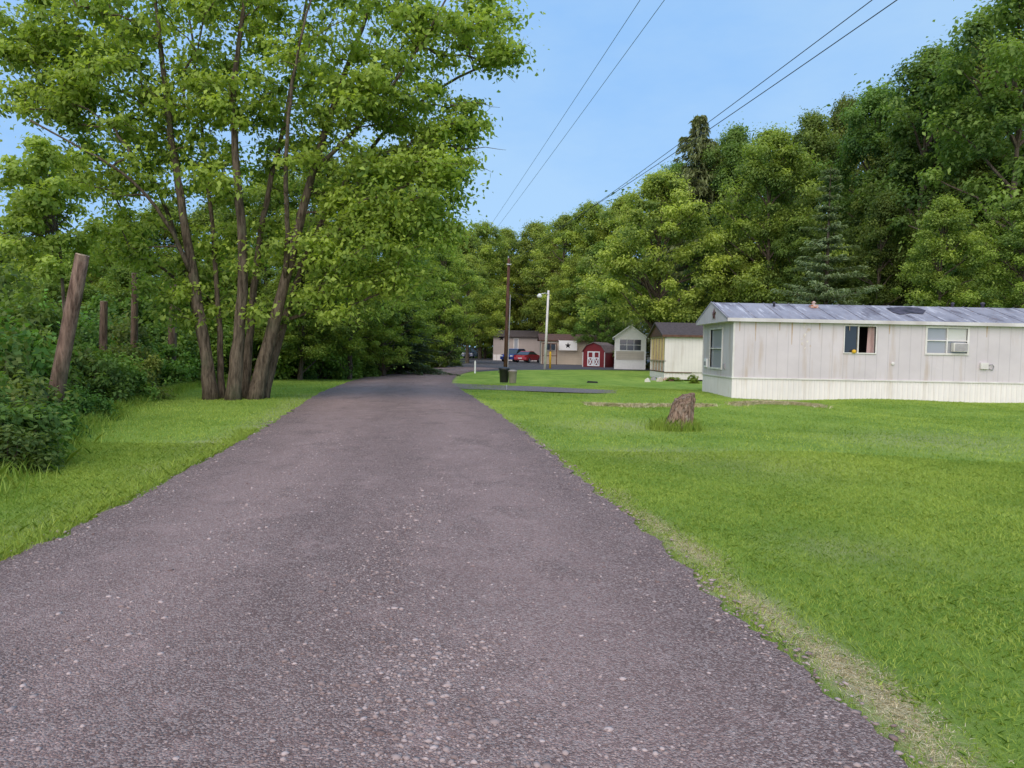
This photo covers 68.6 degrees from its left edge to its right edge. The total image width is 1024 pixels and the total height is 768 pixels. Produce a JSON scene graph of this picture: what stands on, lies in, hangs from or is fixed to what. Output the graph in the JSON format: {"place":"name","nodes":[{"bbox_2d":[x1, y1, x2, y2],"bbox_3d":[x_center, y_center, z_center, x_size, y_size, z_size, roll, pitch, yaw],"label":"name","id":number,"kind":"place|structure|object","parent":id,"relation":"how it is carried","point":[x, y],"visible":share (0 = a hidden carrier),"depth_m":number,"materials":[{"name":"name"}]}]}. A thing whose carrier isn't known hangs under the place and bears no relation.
{"place":"outdoors","nodes":[
{"label":"outdoors","id":0,"kind":"place"},
{"bbox_2d":[0,366,906,767],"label":"road","id":1,"kind":"structure","parent":0,"point":[412,410],"depth_m":4.24,"materials":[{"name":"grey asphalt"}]},
{"bbox_2d":[0,352,1023,767],"bbox_3d":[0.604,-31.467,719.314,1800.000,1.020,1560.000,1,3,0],"label":"ground","id":2,"kind":"structure","parent":0,"point":[602,378],"depth_m":7.44,"materials":[{"name":"green plant"}]},
{"bbox_2d":[0,255,61,317],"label":"shrub","id":3,"kind":"object","parent":2,"relation":"on","point":[6,276],"visible":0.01,"depth_m":23.57,"materials":[{"name":"green plant"}]},
{"bbox_2d":[0,377,77,453],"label":"shrub","id":4,"kind":"object","parent":2,"relation":"on","point":[13,397],"visible":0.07,"depth_m":10.73,"materials":[{"name":"green plant"}]},
{"bbox_2d":[0,424,78,473],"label":"shrub","id":5,"kind":"object","parent":2,"relation":"on","point":[16,440],"visible":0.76,"depth_m":9.21,"materials":[{"name":"green plant"}]},
{"bbox_2d":[0,304,79,390],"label":"shrub","id":6,"kind":"object","parent":2,"relation":"on","point":[41,368],"visible":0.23,"depth_m":15.14,"materials":[{"name":"green plant"}]},
{"bbox_2d":[0,261,82,345],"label":"shrub","id":7,"kind":"object","parent":2,"relation":"on","point":[53,318],"visible":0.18,"depth_m":20.92,"materials":[{"name":"green plant"}]},
{"bbox_2d":[0,365,89,468],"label":"shrub","id":8,"kind":"object","parent":2,"relation":"on","point":[24,419],"visible":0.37,"depth_m":9.70,"materials":[{"name":"green plant"}]},
{"bbox_2d":[7,384,90,441],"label":"shrub","id":9,"kind":"object","parent":2,"relation":"on","point":[58,407],"visible":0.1,"depth_m":12.35,"materials":[{"name":"green plant"}]},
{"bbox_2d":[0,327,105,425],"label":"shrub","id":10,"kind":"object","parent":2,"relation":"on","point":[14,374],"visible":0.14,"depth_m":12.69,"materials":[{"name":"green plant"}]},
{"bbox_2d":[0,287,117,400],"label":"shrub","id":11,"kind":"object","parent":2,"relation":"on","point":[40,321],"visible":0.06,"depth_m":18.77,"materials":[{"name":"green plant"}]},
{"bbox_2d":[0,132,123,310],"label":"sapling tree","id":12,"kind":"object","parent":2,"relation":"on","point":[38,207],"visible":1,"depth_m":18.38,"materials":[{"name":"green plant"}]},
{"bbox_2d":[20,272,110,321],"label":"roadside tree","id":13,"kind":"object","parent":2,"relation":"on","point":[51,287],"visible":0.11,"depth_m":29.34,"materials":[{"name":"green plant"}]},
{"bbox_2d":[47,253,89,404],"bbox_3d":[-8.161,-0.204,13.514,1.109,4.296,0.299,1,3,0],"label":"wooden post","id":14,"kind":"object","parent":2,"relation":"on","point":[63,353],"visible":0.61,"depth_m":13.38,"materials":[{"name":"brown wood"}]},
{"bbox_2d":[63,382,122,420],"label":"shrub","id":15,"kind":"object","parent":2,"relation":"on","point":[90,404],"visible":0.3,"depth_m":15.51,"materials":[{"name":"green plant"}]},
{"bbox_2d":[46,345,140,405],"bbox_3d":[-10.669,0.204,18.519,2.659,2.348,2.824,3,3,29],"label":"shrub","id":16,"kind":"object","parent":2,"relation":"on","point":[121,390],"visible":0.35,"depth_m":18.55,"materials":[{"name":"green plant"}]},
{"bbox_2d":[99,301,107,350],"bbox_3d":[-12.569,-0.575,23.010,0.336,3.929,0.271,1,3,0],"label":"wooden post","id":17,"kind":"object","parent":2,"relation":"on","point":[103,331],"visible":0.45,"depth_m":22.87,"materials":[{"name":"brown wood"}]},
{"bbox_2d":[59,286,165,344],"bbox_3d":[-16.478,-1.245,30.293,5.220,5.257,5.500,3,3,30],"label":"shrub","id":18,"kind":"object","parent":2,"relation":"on","point":[96,305],"visible":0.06,"depth_m":29.00,"materials":[{"name":"green plant"}]},
{"bbox_2d":[73,308,155,383],"bbox_3d":[-14.041,-0.410,24.748,3.915,4.114,4.125,3,3,29],"label":"shrub","id":19,"kind":"object","parent":2,"relation":"on","point":[83,325],"visible":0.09,"depth_m":23.70,"materials":[{"name":"green plant"}]},
{"bbox_2d":[73,332,165,401],"bbox_3d":[-10.828,-0.082,19.907,2.832,2.733,3.119,2,3,25],"label":"shrub","id":20,"kind":"object","parent":2,"relation":"on","point":[138,379],"visible":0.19,"depth_m":19.94,"materials":[{"name":"green plant"}]},
{"bbox_2d":[86,224,158,302],"bbox_3d":[-20.228,-4.345,37.900,5.831,8.047,4.984,3,3,39],"label":"tree","id":21,"kind":"object","parent":2,"relation":"on","point":[96,280],"visible":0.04,"depth_m":37.11,"materials":[{"name":"green plant"}]},
{"bbox_2d":[83,260,163,328],"bbox_3d":[-16.489,-2.282,32.053,5.825,6.113,3.946,1,3,-8],"label":"roadside tree","id":22,"kind":"object","parent":2,"relation":"on","point":[118,279],"visible":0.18,"depth_m":31.29,"materials":[{"name":"green plant"}]},
{"bbox_2d":[93,293,162,384],"bbox_3d":[-14.781,-0.724,27.361,3.506,5.209,3.990,-1,3,-35],"label":"shrub","id":23,"kind":"object","parent":2,"relation":"on","point":[124,335],"visible":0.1,"depth_m":27.15,"materials":[{"name":"green plant"}]},
{"bbox_2d":[0,426,260,560],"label":"verge grass","id":24,"kind":"structure","parent":2,"relation":"on","point":[242,434],"depth_m":7.60,"materials":[{"name":"green plant"}]},
{"bbox_2d":[130,273,138,347],"bbox_3d":[-12.597,-1.193,24.980,0.310,4.977,0.260,1,3,0],"label":"wooden post","id":25,"kind":"object","parent":2,"relation":"on","point":[134,326],"visible":0.48,"depth_m":24.85,"materials":[{"name":"brown wood"}]},
{"bbox_2d":[0,376,276,504],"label":"tall weeds","id":26,"kind":"object","parent":2,"relation":"on","point":[93,420],"visible":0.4,"depth_m":13.54,"materials":[{"name":"green plant"}]},
{"bbox_2d":[100,336,178,400],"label":"shrub","id":27,"kind":"object","parent":2,"relation":"on","point":[154,363],"visible":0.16,"depth_m":21.38,"materials":[{"name":"green plant"}]},
{"bbox_2d":[112,282,186,357],"bbox_3d":[-15.510,-1.498,32.220,5.504,6.330,4.998,1,3,5],"label":"shrub","id":28,"kind":"object","parent":2,"relation":"on","point":[141,314],"visible":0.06,"depth_m":30.93,"materials":[{"name":"green plant"}]},
{"bbox_2d":[140,331,200,386],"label":"shrub","id":29,"kind":"object","parent":2,"relation":"on","point":[174,370],"visible":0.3,"depth_m":28.07,"materials":[{"name":"green plant"}]},
{"bbox_2d":[128,200,224,310],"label":"tree","id":30,"kind":"object","parent":2,"relation":"on","point":[173,212],"visible":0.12,"depth_m":41.09,"materials":[{"name":"green plant"}]},
{"bbox_2d":[143,321,216,383],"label":"shrub","id":31,"kind":"object","parent":2,"relation":"on","point":[183,340],"visible":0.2,"depth_m":30.54,"materials":[{"name":"green plant"}]},
{"bbox_2d":[142,263,236,359],"bbox_3d":[-14.560,-2.863,33.865,6.092,5.528,4.852,-1,3,-37],"label":"tree","id":32,"kind":"object","parent":2,"relation":"on","point":[209,293],"visible":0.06,"depth_m":33.62,"materials":[{"name":"green plant"}]},
{"bbox_2d":[177,323,231,381],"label":"shrub","id":33,"kind":"object","parent":2,"relation":"on","point":[214,351],"visible":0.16,"depth_m":32.24,"materials":[{"name":"green plant"}]},
{"bbox_2d":[154,199,271,300],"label":"tree","id":34,"kind":"object","parent":2,"relation":"on","point":[197,213],"visible":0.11,"depth_m":42.49,"materials":[{"name":"green plant"}]},
{"bbox_2d":[188,261,275,361],"bbox_3d":[-13.019,-3.106,35.946,5.892,5.906,5.031,1,3,-10],"label":"tree","id":35,"kind":"object","parent":2,"relation":"on","point":[249,285],"visible":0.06,"depth_m":35.43,"materials":[{"name":"green plant"}]},
{"bbox_2d":[197,321,289,378],"bbox_3d":[-12.189,-1.233,34.194,4.469,3.657,4.241,0,3,-24],"label":"shrub","id":36,"kind":"object","parent":2,"relation":"on","point":[225,332],"visible":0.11,"depth_m":32.98,"materials":[{"name":"green plant"}]},
{"bbox_2d":[198,169,327,321],"bbox_3d":[-12.772,-5.901,39.845,9.620,11.455,7.662,1,3,2],"label":"tree","id":37,"kind":"object","parent":2,"relation":"on","point":[249,212],"visible":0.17,"depth_m":38.24,"materials":[{"name":"green plant"}]},
{"bbox_2d":[0,0,549,400],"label":"maple tree","id":38,"kind":"object","parent":2,"relation":"on","point":[428,169],"visible":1,"depth_m":21.48,"materials":[{"name":"green plant"}]},
{"bbox_2d":[246,311,333,379],"bbox_3d":[-11.069,-1.737,34.908,4.665,4.891,5.138,-1,3,-38],"label":"shrub","id":39,"kind":"object","parent":2,"relation":"on","point":[287,371],"visible":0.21,"depth_m":34.08,"materials":[{"name":"green plant"}]},
{"bbox_2d":[226,226,360,379],"bbox_3d":[-9.551,-3.584,33.757,6.473,7.292,4.385,0,3,-13],"label":"tree","id":40,"kind":"object","parent":2,"relation":"on","point":[311,353],"visible":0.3,"depth_m":33.36,"materials":[{"name":"green plant"}]},
{"bbox_2d":[257,151,365,333],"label":"tree","id":41,"kind":"object","parent":2,"relation":"on","point":[333,176],"visible":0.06,"depth_m":40.80,"materials":[{"name":"green plant"}]},
{"bbox_2d":[282,325,355,379],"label":"shrub","id":42,"kind":"object","parent":2,"relation":"on","point":[335,367],"visible":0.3,"depth_m":35.61,"materials":[{"name":"green plant"}]},
{"bbox_2d":[295,214,412,379],"bbox_3d":[-7.684,-4.159,35.890,6.413,8.358,5.108,2,3,11],"label":"tree","id":43,"kind":"object","parent":2,"relation":"on","point":[354,346],"visible":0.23,"depth_m":35.49,"materials":[{"name":"green plant"}]},
{"bbox_2d":[341,261,439,375],"bbox_3d":[-6.735,-3.465,39.928,5.892,6.529,5.031,1,3,-6],"label":"tree","id":44,"kind":"object","parent":2,"relation":"on","point":[384,354],"visible":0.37,"depth_m":39.46,"materials":[{"name":"green plant"}]},
{"bbox_2d":[367,285,460,375],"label":"spruce tree","id":45,"kind":"object","parent":2,"relation":"on","point":[415,367],"visible":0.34,"depth_m":43.36,"materials":[{"name":"green plant"}]},
{"bbox_2d":[377,187,461,354],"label":"tree","id":46,"kind":"object","parent":2,"relation":"on","point":[433,287],"visible":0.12,"depth_m":50.45,"materials":[{"name":"green plant"}]},
{"bbox_2d":[412,254,467,366],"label":"spruce tree","id":47,"kind":"object","parent":2,"relation":"on","point":[451,356],"visible":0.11,"depth_m":61.27,"materials":[{"name":"green plant"}]},
{"bbox_2d":[414,228,496,367],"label":"tree","id":48,"kind":"object","parent":2,"relation":"on","point":[447,317],"visible":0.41,"depth_m":58.94,"materials":[{"name":"green plant"}]},
{"bbox_2d":[437,229,487,359],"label":"tree","id":49,"kind":"object","parent":2,"relation":"on","point":[471,245],"visible":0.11,"depth_m":103.88,"materials":[{"name":"green plant"}]},
{"bbox_2d":[0,418,932,767],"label":"edge gravel","id":50,"kind":"structure","parent":2,"relation":"on","point":[894,738],"depth_m":4.59,"materials":[{"name":"grey gravel"}]},
{"bbox_2d":[438,253,514,362],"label":"broadleaf tree","id":51,"kind":"object","parent":2,"relation":"on","point":[486,304],"visible":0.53,"depth_m":78.48,"materials":[{"name":"green plant"}]},
{"bbox_2d":[449,219,517,358],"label":"tree","id":52,"kind":"object","parent":2,"relation":"on","point":[489,255],"visible":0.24,"depth_m":114.16,"materials":[{"name":"green plant"}]},
{"bbox_2d":[469,272,514,358],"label":"tree","id":53,"kind":"object","parent":2,"relation":"on","point":[485,345],"visible":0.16,"depth_m":115.54,"materials":[{"name":"green plant"}]},
{"bbox_2d":[504,256,510,366],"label":"utility pole","id":54,"kind":"object","parent":2,"relation":"on","point":[506,339],"visible":0.9,"depth_m":40.35,"materials":[{"name":"brown wood"}]},
{"bbox_2d":[485,227,532,341],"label":"tree","id":55,"kind":"object","parent":2,"relation":"on","point":[507,233],"visible":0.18,"depth_m":122.16,"materials":[{"name":"green plant"}]},
{"bbox_2d":[488,260,539,330],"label":"tree","id":56,"kind":"object","parent":2,"relation":"on","point":[515,323],"visible":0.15,"depth_m":118.11,"materials":[{"name":"green plant"}]},
{"bbox_2d":[13,32,1023,362],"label":"woodland","id":57,"kind":"object","parent":2,"relation":"on","point":[645,216],"depth_m":102.36,"materials":[{"name":"green plant"}]},
{"bbox_2d":[497,219,567,330],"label":"tree","id":58,"kind":"object","parent":2,"relation":"on","point":[530,232],"visible":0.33,"depth_m":115.46,"materials":[{"name":"green plant"}]},
{"bbox_2d":[516,253,559,330],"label":"tree","id":59,"kind":"object","parent":2,"relation":"on","point":[525,300],"visible":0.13,"depth_m":114.63,"materials":[{"name":"green plant"}]},
{"bbox_2d":[435,358,650,371],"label":"paved lot","id":60,"kind":"structure","parent":2,"relation":"on","point":[512,365],"depth_m":72.08,"materials":[{"name":"grey asphalt"}]},
{"bbox_2d":[492,330,543,360],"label":"mobile home","id":61,"kind":"object","parent":60,"relation":"on","point":[525,340],"visible":0.56,"depth_m":103.87,"materials":[{"name":"grey"}]},
{"bbox_2d":[537,334,612,364],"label":"mobile home","id":62,"kind":"object","parent":60,"relation":"on","point":[570,357],"visible":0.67,"depth_m":83.56,"materials":[{"name":"beige metal"}]},
{"bbox_2d":[581,342,614,366],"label":"barn shed","id":63,"kind":"structure","parent":60,"relation":"on","point":[596,354],"depth_m":72.90,"materials":[{"name":"red wood"}]},
{"bbox_2d":[612,326,648,369],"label":"mobile home","id":64,"kind":"object","parent":60,"relation":"on","point":[630,348],"visible":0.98,"depth_m":66.38,"materials":[{"name":"beige"}]},
{"bbox_2d":[63,379,1023,471],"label":"distant lawn grass","id":65,"kind":"structure","parent":2,"relation":"on","point":[902,416],"depth_m":17.61,"materials":[{"name":"green plant"}]},
{"bbox_2d":[515,212,587,333],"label":"tree","id":66,"kind":"object","parent":2,"relation":"on","point":[545,267],"visible":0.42,"depth_m":104.27,"materials":[{"name":"green plant"}]},
{"bbox_2d":[539,255,597,334],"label":"tree","id":67,"kind":"object","parent":2,"relation":"on","point":[565,321],"visible":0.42,"depth_m":96.48,"materials":[{"name":"green plant"}]},
{"bbox_2d":[536,199,638,334],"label":"tree","id":68,"kind":"object","parent":2,"relation":"on","point":[584,224],"visible":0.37,"depth_m":97.66,"materials":[{"name":"green plant"}]},
{"bbox_2d":[549,239,638,345],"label":"broadleaf tree","id":69,"kind":"object","parent":2,"relation":"on","point":[599,245],"visible":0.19,"depth_m":94.83,"materials":[{"name":"green plant"}]},
{"bbox_2d":[570,274,637,343],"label":"broadleaf tree","id":70,"kind":"object","parent":2,"relation":"on","point":[602,329],"visible":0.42,"depth_m":81.07,"materials":[{"name":"green plant"}]},
{"bbox_2d":[560,189,650,335],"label":"tree","id":71,"kind":"object","parent":2,"relation":"on","point":[618,202],"visible":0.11,"depth_m":96.05,"materials":[{"name":"green plant"}]},
{"bbox_2d":[571,167,764,371],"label":"maple tree","id":72,"kind":"object","parent":2,"relation":"on","point":[660,191],"visible":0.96,"depth_m":59.56,"materials":[{"name":"green plant"}]},
{"bbox_2d":[647,322,702,379],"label":"mobile home","id":73,"kind":"object","parent":2,"relation":"on","point":[676,350],"visible":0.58,"depth_m":43.57,"materials":[{"name":"white metal"}]},
{"bbox_2d":[640,415,710,432],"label":"grass tuft","id":74,"kind":"object","parent":2,"relation":"on","point":[661,425],"visible":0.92,"depth_m":15.31,"materials":[{"name":"green plant"}]},
{"bbox_2d":[611,115,744,367],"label":"spruce tree","id":75,"kind":"object","parent":2,"relation":"on","point":[699,144],"visible":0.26,"depth_m":72.21,"materials":[{"name":"green plant"}]},
{"bbox_2d":[666,393,695,429],"bbox_3d":[3.478,0.587,15.626,0.734,0.826,0.742,1,3,0],"label":"tree stump","id":76,"kind":"object","parent":2,"relation":"on","point":[682,407],"visible":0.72,"depth_m":15.43,"materials":[{"name":"brown wood"}]},
{"bbox_2d":[582,399,830,408],"bbox_3d":[5.793,0.600,23.065,7.790,0.227,2.564,1,3,-8],"label":"cut hay","id":77,"kind":"object","parent":2,"relation":"on","point":[736,403],"visible":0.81,"depth_m":22.63,"materials":[{"name":"plant"}]},
{"bbox_2d":[667,213,758,322],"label":"woodland tree","id":78,"kind":"object","parent":2,"relation":"on","point":[726,244],"visible":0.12,"depth_m":65.00,"materials":[{"name":"green plant"}]},
{"bbox_2d":[682,111,780,312],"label":"woodland tree","id":79,"kind":"object","parent":2,"relation":"on","point":[733,141],"visible":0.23,"depth_m":70.02,"materials":[{"name":"green plant"}]},
{"bbox_2d":[698,236,775,312],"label":"woodland tree","id":80,"kind":"object","parent":2,"relation":"on","point":[741,241],"visible":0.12,"depth_m":60.89,"materials":[{"name":"green plant"}]},
{"bbox_2d":[686,116,862,304],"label":"broadleaf tree","id":81,"kind":"object","parent":2,"relation":"on","point":[773,148],"visible":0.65,"depth_m":58.29,"materials":[{"name":"green plant"}]},
{"bbox_2d":[726,161,833,302],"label":"woodland tree","id":82,"kind":"object","parent":2,"relation":"on","point":[793,192],"visible":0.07,"depth_m":64.16,"materials":[{"name":"green plant"}]},
{"bbox_2d":[759,211,823,304],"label":"woodland tree","id":83,"kind":"object","parent":2,"relation":"on","point":[780,251],"visible":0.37,"depth_m":56.83,"materials":[{"name":"green plant"}]},
{"bbox_2d":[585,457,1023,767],"bbox_3d":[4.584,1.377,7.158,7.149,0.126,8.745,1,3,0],"label":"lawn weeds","id":84,"kind":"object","parent":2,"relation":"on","point":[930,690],"visible":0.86,"depth_m":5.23,"materials":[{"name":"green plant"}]},
{"bbox_2d":[600,488,1013,767],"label":"dry grass","id":85,"kind":"structure","parent":2,"relation":"on","point":[855,676],"depth_m":3.80,"materials":[{"name":"plant"}]},
{"bbox_2d":[764,106,865,300],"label":"woodland tree","id":86,"kind":"object","parent":2,"relation":"on","point":[813,134],"visible":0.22,"depth_m":69.94,"materials":[{"name":"green plant"}]},
{"bbox_2d":[771,167,883,304],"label":"pine tree","id":87,"kind":"object","parent":2,"relation":"on","point":[831,293],"visible":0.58,"depth_m":46.11,"materials":[{"name":"green plant"}]},
{"bbox_2d":[790,91,883,304],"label":"woodland tree","id":88,"kind":"object","parent":2,"relation":"on","point":[836,123],"visible":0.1,"depth_m":76.06,"materials":[{"name":"green plant"}]},
{"bbox_2d":[818,224,895,305],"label":"woodland tree","id":89,"kind":"object","parent":2,"relation":"on","point":[848,236],"visible":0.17,"depth_m":59.03,"materials":[{"name":"green plant"}]},
{"bbox_2d":[696,301,1023,402],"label":"mobile home","id":90,"kind":"object","parent":2,"relation":"on","point":[788,351],"visible":0.94,"depth_m":27.41,"materials":[{"name":"white metal"}]},
{"bbox_2d":[708,327,722,369],"bbox_3d":[8.080,-1.410,29.667,0.102,1.635,1.840,1,3,0],"label":"window","id":91,"kind":"structure","parent":90,"relation":"in","point":[717,335],"depth_m":29.78,"materials":[{"name":"clear glass"}]},
{"bbox_2d":[843,325,876,353],"bbox_3d":[12.691,-1.623,27.355,1.206,1.031,0.246,1,3,-7],"label":"window","id":92,"kind":"structure","parent":90,"relation":"in","point":[851,338],"depth_m":27.40,"materials":[{"name":"clear glass"}]},
{"bbox_2d":[924,326,969,354],"bbox_3d":[15.863,-1.577,27.356,1.604,1.041,0.097,1,3,0],"label":"window","id":93,"kind":"structure","parent":90,"relation":"in","point":[938,339],"depth_m":27.37,"materials":[{"name":"clear glass"}]},
{"bbox_2d":[796,68,935,305],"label":"broadleaf tree","id":94,"kind":"object","parent":2,"relation":"on","point":[857,142],"visible":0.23,"depth_m":62.20,"materials":[{"name":"green plant"}]},
{"bbox_2d":[818,189,930,305],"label":"woodland tree","id":95,"kind":"object","parent":2,"relation":"on","point":[882,207],"visible":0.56,"depth_m":53.16,"materials":[{"name":"green plant"}]},
{"bbox_2d":[832,112,957,306],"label":"woodland tree","id":96,"kind":"object","parent":2,"relation":"on","point":[883,165],"visible":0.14,"depth_m":58.79,"materials":[{"name":"green plant"}]},
{"bbox_2d":[836,36,1020,306],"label":"broadleaf tree","id":97,"kind":"object","parent":2,"relation":"on","point":[903,168],"visible":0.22,"depth_m":54.83,"materials":[{"name":"green plant"}]},
{"bbox_2d":[884,191,1009,307],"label":"broadleaf tree","id":98,"kind":"object","parent":2,"relation":"on","point":[953,222],"visible":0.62,"depth_m":42.07,"materials":[{"name":"green plant"}]},
{"bbox_2d":[883,0,1023,307],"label":"broadleaf tree","id":99,"kind":"object","parent":2,"relation":"on","point":[997,107],"visible":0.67,"depth_m":46.34,"materials":[{"name":"green plant"}]},
{"bbox_2d":[896,152,1023,307],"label":"woodland tree","id":100,"kind":"object","parent":2,"relation":"on","point":[982,168],"visible":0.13,"depth_m":50.61,"materials":[{"name":"green plant"}]},
{"bbox_2d":[925,38,1023,276],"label":"woodland tree","id":101,"kind":"object","parent":2,"relation":"on","point":[981,66],"visible":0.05,"depth_m":63.75,"materials":[{"name":"green plant"}]},
{"bbox_2d":[946,195,1023,307],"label":"broadleaf tree","id":102,"kind":"object","parent":2,"relation":"on","point":[1015,213],"visible":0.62,"depth_m":40.83,"materials":[{"name":"green plant"}]},
{"bbox_2d":[0,0,1023,347],"label":"sky","id":103,"kind":"structure","parent":0,"point":[692,57],"materials":[{"name":"blue"}]},
{"bbox_2d":[454,383,616,392],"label":"driveway","id":104,"kind":"structure","parent":0,"point":[538,388],"depth_m":30.49,"materials":[{"name":"grey asphalt"}]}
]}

